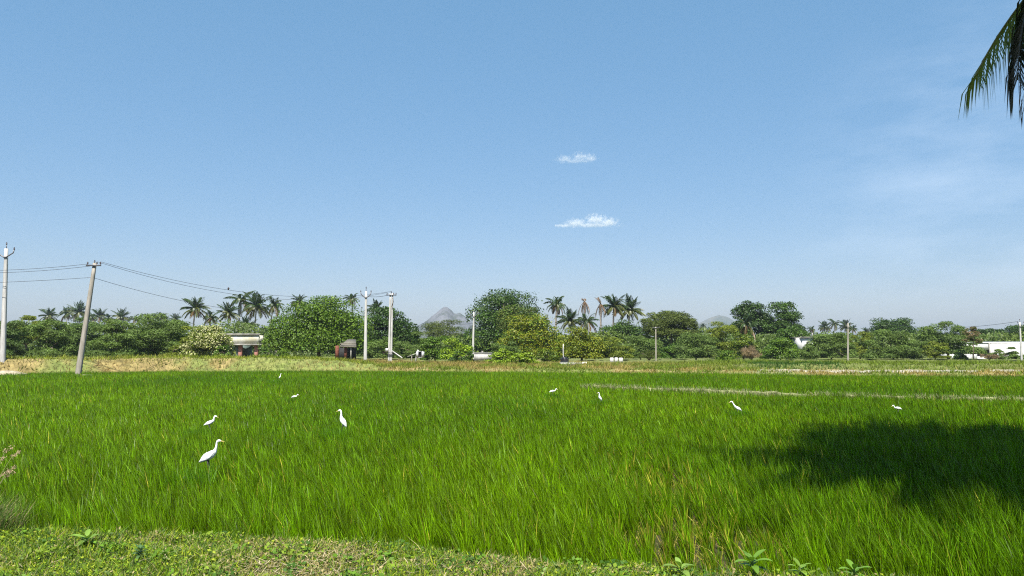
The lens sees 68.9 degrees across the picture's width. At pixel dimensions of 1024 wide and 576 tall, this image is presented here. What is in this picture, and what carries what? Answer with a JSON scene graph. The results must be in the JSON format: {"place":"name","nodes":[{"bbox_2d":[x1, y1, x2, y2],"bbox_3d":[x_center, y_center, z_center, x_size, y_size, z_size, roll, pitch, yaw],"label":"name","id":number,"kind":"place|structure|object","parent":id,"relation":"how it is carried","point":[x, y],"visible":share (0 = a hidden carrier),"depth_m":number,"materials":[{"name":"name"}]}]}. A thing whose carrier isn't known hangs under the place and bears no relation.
{"place":"outdoors","nodes":[
{"label":"outdoors","id":0,"kind":"place"},
{"bbox_2d":[411,307,475,337],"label":"rocky mountain","id":1,"kind":"structure","parent":0,"point":[444,313],"depth_m":1453.58,"materials":[{"name":"grey stone"}]},
{"bbox_2d":[0,353,1023,376],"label":"dry grass","id":2,"kind":"structure","parent":0,"point":[552,365],"depth_m":57.96,"materials":[{"name":"beige plant"}]},
{"bbox_2d":[0,351,1023,575],"bbox_3d":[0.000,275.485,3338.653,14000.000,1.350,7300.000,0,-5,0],"label":"ground","id":3,"kind":"structure","parent":0,"point":[268,364],"depth_m":56.88,"materials":[{"name":"soil"}]},
{"bbox_2d":[0,242,14,362],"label":"utility pole","id":4,"kind":"object","parent":3,"relation":"on","point":[3,321],"visible":0.99,"depth_m":52.00,"materials":[{"name":"concrete"}]},
{"bbox_2d":[0,320,32,356],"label":"thorn tree","id":5,"kind":"object","parent":3,"relation":"on","point":[13,331],"visible":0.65,"depth_m":75.55,"materials":[{"name":"green plant"}]},
{"bbox_2d":[0,445,45,534],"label":"seeding grass clump","id":6,"kind":"object","parent":3,"relation":"on","point":[4,514],"visible":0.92,"depth_m":6.45,"materials":[{"name":"plant"}]},
{"bbox_2d":[12,315,49,357],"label":"thorn tree","id":7,"kind":"object","parent":3,"relation":"on","point":[28,317],"visible":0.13,"depth_m":91.56,"materials":[{"name":"green plant"}]},
{"bbox_2d":[14,318,78,356],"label":"thorn tree","id":8,"kind":"object","parent":3,"relation":"on","point":[52,345],"visible":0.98,"depth_m":77.56,"materials":[{"name":"green plant"}]},
{"bbox_2d":[38,308,60,320],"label":"coconut palm","id":9,"kind":"object","parent":3,"relation":"on","point":[49,313],"visible":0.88,"depth_m":269.42,"materials":[{"name":"green plant"}]},
{"bbox_2d":[58,306,73,321],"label":"coconut palm","id":10,"kind":"object","parent":3,"relation":"on","point":[65,313],"visible":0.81,"depth_m":306.39,"materials":[{"name":"green plant"}]},
{"bbox_2d":[66,300,90,322],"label":"coconut palm","id":11,"kind":"object","parent":3,"relation":"on","point":[78,310],"visible":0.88,"depth_m":293.07,"materials":[{"name":"green plant"}]},
{"bbox_2d":[57,317,110,356],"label":"thorn tree","id":12,"kind":"object","parent":3,"relation":"on","point":[78,331],"visible":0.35,"depth_m":81.00,"materials":[{"name":"green plant"}]},
{"bbox_2d":[75,260,100,374],"bbox_3d":[-28.630,2.207,50.456,1.510,8.256,0.296,0,-5,0],"label":"utility pole","id":13,"kind":"object","parent":3,"relation":"on","point":[80,359],"visible":1,"depth_m":50.41,"materials":[{"name":"concrete"}]},
{"bbox_2d":[69,529,106,546],"bbox_3d":[-3.382,2.003,5.951,0.251,0.183,0.243,-4,-6,42],"label":"leafy weed","id":14,"kind":"object","parent":3,"relation":"on","point":[87,533],"visible":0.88,"depth_m":5.94,"materials":[{"name":"green plant"}]},
{"bbox_2d":[91,308,107,322],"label":"coconut palm","id":15,"kind":"object","parent":3,"relation":"on","point":[100,313],"visible":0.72,"depth_m":317.72,"materials":[{"name":"green plant"}]},
{"bbox_2d":[84,318,158,356],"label":"thorn tree","id":16,"kind":"object","parent":3,"relation":"on","point":[120,333],"visible":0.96,"depth_m":75.31,"materials":[{"name":"green plant"}]},
{"bbox_2d":[111,307,133,349],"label":"coconut palm","id":17,"kind":"object","parent":3,"relation":"on","point":[119,315],"visible":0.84,"depth_m":291.60,"materials":[{"name":"green plant"}]},
{"bbox_2d":[119,313,191,355],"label":"thorn tree","id":18,"kind":"object","parent":3,"relation":"on","point":[170,327],"visible":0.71,"depth_m":79.06,"materials":[{"name":"green plant"}]},
{"bbox_2d":[165,325,192,356],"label":"thorn tree","id":19,"kind":"object","parent":3,"relation":"on","point":[184,339],"visible":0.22,"depth_m":75.50,"materials":[{"name":"green plant"}]},
{"bbox_2d":[180,297,210,326],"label":"coconut palm","id":20,"kind":"object","parent":3,"relation":"on","point":[193,310],"visible":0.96,"depth_m":149.69,"materials":[{"name":"green plant"}]},
{"bbox_2d":[179,325,235,356],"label":"flowering shrub","id":21,"kind":"object","parent":3,"relation":"on","point":[206,341],"visible":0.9,"depth_m":72.92,"materials":[{"name":"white plant"}]},
{"bbox_2d":[202,310,219,325],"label":"coconut palm","id":22,"kind":"object","parent":3,"relation":"on","point":[213,318],"visible":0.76,"depth_m":164.67,"materials":[{"name":"green plant"}]},
{"bbox_2d":[199,440,223,471],"bbox_3d":[-3.959,2.355,9.837,0.347,0.709,0.094,0,-5,6],"label":"egret","id":23,"kind":"object","parent":3,"relation":"on","point":[208,456],"visible":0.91,"depth_m":9.82,"materials":[{"name":"white"}]},
{"bbox_2d":[212,344,230,356],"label":"dark shrub","id":24,"kind":"object","parent":3,"relation":"on","point":[223,348],"visible":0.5,"depth_m":72.62,"materials":[{"name":"green plant"}]},
{"bbox_2d":[217,300,240,330],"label":"coconut palm","id":25,"kind":"object","parent":3,"relation":"on","point":[228,312],"visible":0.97,"depth_m":159.77,"materials":[{"name":"green plant"}]},
{"bbox_2d":[223,290,255,333],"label":"coconut palm","id":26,"kind":"object","parent":3,"relation":"on","point":[238,298],"visible":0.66,"depth_m":164.94,"materials":[{"name":"green plant"}]},
{"bbox_2d":[224,334,268,356],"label":"flat roofed porch","id":27,"kind":"object","parent":3,"relation":"on","point":[243,344],"visible":0.46,"depth_m":87.24,"materials":[{"name":"paint"}]},
{"bbox_2d":[241,291,272,354],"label":"coconut palm","id":28,"kind":"object","parent":3,"relation":"on","point":[256,305],"visible":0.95,"depth_m":159.85,"materials":[{"name":"green plant"}]},
{"bbox_2d":[266,297,283,321],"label":"coconut palm","id":29,"kind":"object","parent":3,"relation":"on","point":[272,306],"visible":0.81,"depth_m":174.72,"materials":[{"name":"green plant"}]},
{"bbox_2d":[252,295,374,356],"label":"broad tree","id":30,"kind":"object","parent":3,"relation":"on","point":[319,329],"visible":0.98,"depth_m":87.87,"materials":[{"name":"green plant"}]},
{"bbox_2d":[335,339,355,358],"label":"brick hut","id":31,"kind":"object","parent":3,"relation":"on","point":[345,352],"visible":0.8,"depth_m":79.25,"materials":[{"name":"paint"}]},
{"bbox_2d":[323,322,374,353],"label":"dark tree","id":32,"kind":"object","parent":3,"relation":"on","point":[358,351],"visible":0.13,"depth_m":99.04,"materials":[{"name":"green plant"}]},
{"bbox_2d":[344,293,359,311],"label":"coconut palm","id":33,"kind":"object","parent":3,"relation":"on","point":[351,297],"visible":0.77,"depth_m":160.00,"materials":[{"name":"green plant"}]},
{"bbox_2d":[360,287,371,359],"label":"utility pole","id":34,"kind":"object","parent":3,"relation":"on","point":[365,335],"visible":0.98,"depth_m":71.84,"materials":[{"name":"concrete"}]},
{"bbox_2d":[367,336,402,359],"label":"thorn tree","id":35,"kind":"object","parent":3,"relation":"on","point":[375,345],"visible":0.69,"depth_m":87.17,"materials":[{"name":"green plant"}]},
{"bbox_2d":[360,306,421,349],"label":"dark tree","id":36,"kind":"object","parent":3,"relation":"on","point":[402,329],"visible":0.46,"depth_m":106.87,"materials":[{"name":"green plant"}]},
{"bbox_2d":[385,291,401,360],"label":"utility pole","id":37,"kind":"object","parent":3,"relation":"on","point":[390,351],"visible":0.98,"depth_m":75.86,"materials":[{"name":"concrete"}]},
{"bbox_2d":[395,331,430,359],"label":"thorn tree","id":38,"kind":"object","parent":3,"relation":"on","point":[412,351],"visible":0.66,"depth_m":89.11,"materials":[{"name":"green plant"}]},
{"bbox_2d":[420,335,448,360],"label":"green shrub","id":39,"kind":"object","parent":3,"relation":"on","point":[428,344],"visible":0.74,"depth_m":83.24,"materials":[{"name":"green plant"}]},
{"bbox_2d":[420,319,469,348],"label":"olive tree","id":40,"kind":"object","parent":3,"relation":"on","point":[438,328],"visible":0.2,"depth_m":144.46,"materials":[{"name":"green plant"}]},
{"bbox_2d":[438,338,473,359],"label":"lime shrub","id":41,"kind":"object","parent":3,"relation":"on","point":[465,348],"visible":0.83,"depth_m":81.23,"materials":[{"name":"green plant"}]},
{"bbox_2d":[448,350,473,361],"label":"dark shrub","id":42,"kind":"object","parent":3,"relation":"on","point":[469,354],"visible":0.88,"depth_m":75.46,"materials":[{"name":"green plant"}]},
{"bbox_2d":[474,351,491,360],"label":"concrete tank","id":43,"kind":"object","parent":3,"relation":"on","point":[479,357],"visible":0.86,"depth_m":70.70,"materials":[{"name":"paint"}]},
{"bbox_2d":[0,519,971,575],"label":"bank ground cover","id":44,"kind":"object","parent":3,"relation":"on","point":[209,550],"visible":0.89,"depth_m":5.52,"materials":[{"name":"green plant"}]},
{"bbox_2d":[6,537,539,575],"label":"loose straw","id":45,"kind":"object","parent":44,"relation":"on","point":[336,570],"visible":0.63,"depth_m":5.38,"materials":[{"name":"beige plant"}]},
{"bbox_2d":[484,348,517,362],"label":"lime shrub","id":46,"kind":"object","parent":3,"relation":"on","point":[504,353],"visible":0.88,"depth_m":69.41,"materials":[{"name":"green plant"}]},
{"bbox_2d":[455,288,547,357],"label":"great tree","id":47,"kind":"object","parent":3,"relation":"on","point":[490,331],"visible":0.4,"depth_m":120.68,"materials":[{"name":"green plant"}]},
{"bbox_2d":[490,341,520,354],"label":"thorn tree","id":48,"kind":"object","parent":3,"relation":"on","point":[513,348],"visible":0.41,"depth_m":87.41,"materials":[{"name":"green plant"}]},
{"bbox_2d":[0,369,1023,575],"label":"rice crop","id":49,"kind":"object","parent":3,"relation":"on","point":[118,449],"visible":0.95,"depth_m":10.86,"materials":[{"name":"green plant"}]},
{"bbox_2d":[491,304,537,337],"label":"olive tree","id":50,"kind":"object","parent":3,"relation":"on","point":[502,315],"visible":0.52,"depth_m":107.28,"materials":[{"name":"green plant"}]},
{"bbox_2d":[9,318,1023,358],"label":"thicket undergrowth","id":51,"kind":"object","parent":3,"relation":"on","point":[765,339],"visible":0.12,"depth_m":119.45,"materials":[{"name":"green plant"}]},
{"bbox_2d":[508,352,539,364],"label":"lime shrub","id":52,"kind":"object","parent":3,"relation":"on","point":[523,357],"visible":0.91,"depth_m":65.49,"materials":[{"name":"green plant"}]},
{"bbox_2d":[493,313,568,358],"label":"yellow tree","id":53,"kind":"object","parent":3,"relation":"on","point":[530,334],"visible":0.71,"depth_m":94.48,"materials":[{"name":"green plant"}]},
{"bbox_2d":[537,349,561,361],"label":"green shrub","id":54,"kind":"object","parent":3,"relation":"on","point":[552,357],"visible":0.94,"depth_m":73.60,"materials":[{"name":"green plant"}]},
{"bbox_2d":[193,438,914,573],"bbox_3d":[2.983,2.609,9.847,18.238,0.228,10.394,0,-5,0],"label":"dead rice stubble","id":55,"kind":"object","parent":3,"relation":"on","point":[694,535],"visible":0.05,"depth_m":6.98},
{"bbox_2d":[543,296,566,332],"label":"coconut palm","id":56,"kind":"object","parent":3,"relation":"on","point":[557,304],"visible":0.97,"depth_m":134.86,"materials":[{"name":"green plant"}]},
{"bbox_2d":[555,307,582,332],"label":"coconut palm","id":57,"kind":"object","parent":3,"relation":"on","point":[568,318],"visible":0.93,"depth_m":129.64,"materials":[{"name":"green plant"}]},
{"bbox_2d":[556,325,608,360],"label":"yellow tree","id":58,"kind":"object","parent":3,"relation":"on","point":[578,346],"visible":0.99,"depth_m":88.79,"materials":[{"name":"green plant"}]},
{"bbox_2d":[578,298,589,327],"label":"dead palm","id":59,"kind":"object","parent":3,"relation":"on","point":[585,305],"visible":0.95,"depth_m":130.04,"materials":[{"name":"brown plant"}]},
{"bbox_2d":[573,313,598,332],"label":"coconut palm","id":60,"kind":"object","parent":3,"relation":"on","point":[589,320],"visible":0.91,"depth_m":127.36,"materials":[{"name":"green plant"}]},
{"bbox_2d":[594,297,605,331],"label":"dead palm","id":61,"kind":"object","parent":3,"relation":"on","point":[601,307],"visible":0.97,"depth_m":130.87,"materials":[{"name":"brown plant"}]},
{"bbox_2d":[600,294,630,325],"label":"coconut palm","id":62,"kind":"object","parent":3,"relation":"on","point":[617,304],"visible":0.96,"depth_m":131.67,"materials":[{"name":"green plant"}]},
{"bbox_2d":[597,336,634,358],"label":"thorn tree","id":63,"kind":"object","parent":3,"relation":"on","point":[614,352],"visible":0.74,"depth_m":91.18,"materials":[{"name":"green plant"}]},
{"bbox_2d":[595,319,648,348],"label":"dark tree","id":64,"kind":"object","parent":3,"relation":"on","point":[631,329],"visible":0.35,"depth_m":123.77,"materials":[{"name":"green plant"}]},
{"bbox_2d":[612,293,645,323],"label":"coconut palm","id":65,"kind":"object","parent":3,"relation":"on","point":[630,303],"visible":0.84,"depth_m":134.68,"materials":[{"name":"green plant"}]},
{"bbox_2d":[617,335,662,359],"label":"thorn tree","id":66,"kind":"object","parent":3,"relation":"on","point":[649,344],"visible":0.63,"depth_m":94.84,"materials":[{"name":"green plant"}]},
{"bbox_2d":[638,348,660,360],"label":"dry shrub","id":67,"kind":"object","parent":3,"relation":"on","point":[648,354],"visible":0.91,"depth_m":87.42,"materials":[{"name":"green plant"}]},
{"bbox_2d":[657,344,680,358],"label":"dark shrub","id":68,"kind":"object","parent":3,"relation":"on","point":[666,351],"visible":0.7,"depth_m":103.18,"materials":[{"name":"green plant"}]},
{"bbox_2d":[637,309,701,353],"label":"umbrella tree","id":69,"kind":"object","parent":3,"relation":"on","point":[671,323],"visible":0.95,"depth_m":116.32,"materials":[{"name":"green plant"}]},
{"bbox_2d":[663,557,698,575],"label":"leafy weed","id":70,"kind":"object","parent":3,"relation":"on","point":[679,563],"visible":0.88,"depth_m":5.19,"materials":[{"name":"green plant"}]},
{"bbox_2d":[671,332,719,359],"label":"thorn tree","id":71,"kind":"object","parent":3,"relation":"on","point":[685,345],"visible":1,"depth_m":96.88,"materials":[{"name":"green plant"}]},
{"bbox_2d":[702,321,744,356],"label":"thorn tree","id":72,"kind":"object","parent":3,"relation":"on","point":[720,335],"visible":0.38,"depth_m":106.79,"materials":[{"name":"green plant"}]},
{"bbox_2d":[715,350,735,360],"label":"green shrub","id":73,"kind":"object","parent":3,"relation":"on","point":[724,356],"visible":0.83,"depth_m":75.43,"materials":[{"name":"green plant"}]},
{"bbox_2d":[727,332,758,358],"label":"lime tree","id":74,"kind":"object","parent":3,"relation":"on","point":[742,341],"visible":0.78,"depth_m":97.33,"materials":[{"name":"green plant"}]},
{"bbox_2d":[732,313,757,357],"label":"coconut palm","id":75,"kind":"object","parent":3,"relation":"on","point":[745,325],"visible":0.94,"depth_m":111.41,"materials":[{"name":"green plant"}]},
{"bbox_2d":[728,300,773,351],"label":"twin dark tree","id":76,"kind":"object","parent":3,"relation":"on","point":[757,314],"visible":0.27,"depth_m":130.84,"materials":[{"name":"green plant"}]},
{"bbox_2d":[740,345,762,359],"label":"dry shrub","id":77,"kind":"object","parent":3,"relation":"on","point":[752,354],"visible":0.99,"depth_m":85.46,"materials":[{"name":"brown plant"}]},
{"bbox_2d":[733,549,771,573],"bbox_3d":[1.672,1.923,5.163,0.292,0.211,0.258,0,-5,0],"label":"leafy weed","id":78,"kind":"object","parent":3,"relation":"on","point":[753,560],"visible":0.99,"depth_m":5.17,"materials":[{"name":"green plant"}]},
{"bbox_2d":[759,337,800,359],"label":"green shrub","id":79,"kind":"object","parent":3,"relation":"on","point":[776,350],"visible":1,"depth_m":92.99,"materials":[{"name":"green plant"}]},
{"bbox_2d":[760,301,807,349],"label":"twin dark tree","id":80,"kind":"object","parent":3,"relation":"on","point":[785,316],"visible":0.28,"depth_m":128.91,"materials":[{"name":"green plant"}]},
{"bbox_2d":[767,326,816,355],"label":"green shrub","id":81,"kind":"object","parent":3,"relation":"on","point":[788,332],"visible":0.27,"depth_m":113.03,"materials":[{"name":"green plant"}]},
{"bbox_2d":[787,557,811,575],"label":"leafy weed","id":82,"kind":"object","parent":3,"relation":"on","point":[801,566],"visible":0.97,"depth_m":5.12,"materials":[{"name":"green plant"}]},
{"bbox_2d":[790,333,813,348],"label":"white house","id":83,"kind":"structure","parent":3,"relation":"on","point":[800,342],"depth_m":109.59,"materials":[{"name":"paint"}]},
{"bbox_2d":[789,344,820,359],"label":"thorn tree","id":84,"kind":"object","parent":3,"relation":"on","point":[808,352],"visible":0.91,"depth_m":96.92,"materials":[{"name":"green plant"}]},
{"bbox_2d":[591,385,1023,400],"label":"field bund","id":85,"kind":"structure","parent":3,"relation":"on","point":[759,392],"depth_m":27.32,"materials":[{"name":"plant"}]},
{"bbox_2d":[580,383,1023,402],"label":"bund grass","id":86,"kind":"structure","parent":85,"relation":"on","point":[610,385],"depth_m":27.46,"materials":[{"name":"plant"}]},
{"bbox_2d":[818,320,830,333],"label":"coconut palm","id":87,"kind":"object","parent":3,"relation":"on","point":[824,325],"visible":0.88,"depth_m":285.34,"materials":[{"name":"green plant"}]},
{"bbox_2d":[804,332,859,359],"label":"thorn tree","id":88,"kind":"object","parent":3,"relation":"on","point":[838,340],"visible":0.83,"depth_m":98.99,"materials":[{"name":"green plant"}]},
{"bbox_2d":[826,319,840,332],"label":"coconut palm","id":89,"kind":"object","parent":3,"relation":"on","point":[835,324],"visible":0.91,"depth_m":276.43,"materials":[{"name":"green plant"}]},
{"bbox_2d":[839,559,871,575],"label":"leafy weed","id":90,"kind":"object","parent":3,"relation":"on","point":[855,568],"visible":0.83,"depth_m":5.09,"materials":[{"name":"green plant"}]},
{"bbox_2d":[840,331,878,358],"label":"thorn tree","id":91,"kind":"object","parent":3,"relation":"on","point":[863,348],"visible":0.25,"depth_m":103.57,"materials":[{"name":"green plant"}]},
{"bbox_2d":[859,329,922,358],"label":"thorn tree","id":92,"kind":"object","parent":3,"relation":"on","point":[909,345],"visible":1,"depth_m":97.09,"materials":[{"name":"green plant"}]},
{"bbox_2d":[869,317,916,341],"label":"dark tree","id":93,"kind":"object","parent":3,"relation":"on","point":[904,323],"visible":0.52,"depth_m":163.53,"materials":[{"name":"green plant"}]},
{"bbox_2d":[921,341,951,359],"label":"bush","id":94,"kind":"object","parent":3,"relation":"on","point":[929,352],"visible":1,"depth_m":95.19,"materials":[{"name":"green plant"}]},
{"bbox_2d":[911,320,987,358],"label":"thorn tree","id":95,"kind":"object","parent":3,"relation":"on","point":[951,339],"visible":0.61,"depth_m":98.84,"materials":[{"name":"green plant"}]},
{"bbox_2d":[952,349,968,359],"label":"dark shrub","id":96,"kind":"object","parent":3,"relation":"on","point":[960,356],"visible":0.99,"depth_m":93.33,"materials":[{"name":"green plant"}]},
{"bbox_2d":[961,326,982,358],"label":"sapling","id":97,"kind":"object","parent":3,"relation":"on","point":[972,333],"visible":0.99,"depth_m":91.71,"materials":[{"name":"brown plant"}]},
{"bbox_2d":[944,342,1023,358],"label":"white shed","id":98,"kind":"structure","parent":3,"relation":"on","point":[989,347],"depth_m":111.55,"materials":[{"name":"paint"}]},
{"bbox_2d":[975,328,1002,341],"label":"dark tree","id":99,"kind":"object","parent":3,"relation":"on","point":[986,331],"visible":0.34,"depth_m":169.14,"materials":[{"name":"green plant"}]},
{"bbox_2d":[958,0,1023,129],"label":"coconut palm","id":100,"kind":"object","parent":3,"relation":"on","point":[1015,38],"visible":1,"depth_m":8.56,"materials":[{"name":"green plant"}]},
{"bbox_2d":[985,347,1023,360],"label":"green shrub","id":101,"kind":"object","parent":3,"relation":"on","point":[1012,355],"visible":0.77,"depth_m":91.24,"materials":[{"name":"green plant"}]},
{"bbox_2d":[996,325,1023,339],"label":"dark tree","id":102,"kind":"object","parent":3,"relation":"on","point":[1012,328],"visible":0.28,"depth_m":163.78,"materials":[{"name":"green plant"}]},
{"bbox_2d":[1017,319,1023,359],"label":"utility pole","id":103,"kind":"object","parent":3,"relation":"on","point":[1021,353],"visible":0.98,"depth_m":79.76,"materials":[{"name":"concrete"}]},
{"bbox_2d":[0,0,1023,336],"label":"sky","id":104,"kind":"structure","parent":0,"point":[701,159],"materials":[{"name":"blue"}]},
{"bbox_2d":[698,315,755,338],"bbox_3d":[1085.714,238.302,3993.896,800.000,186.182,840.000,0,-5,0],"label":"distant mountain","id":105,"kind":"structure","parent":0,"point":[725,320],"depth_m":3919.54,"materials":[{"name":"grey stone"}]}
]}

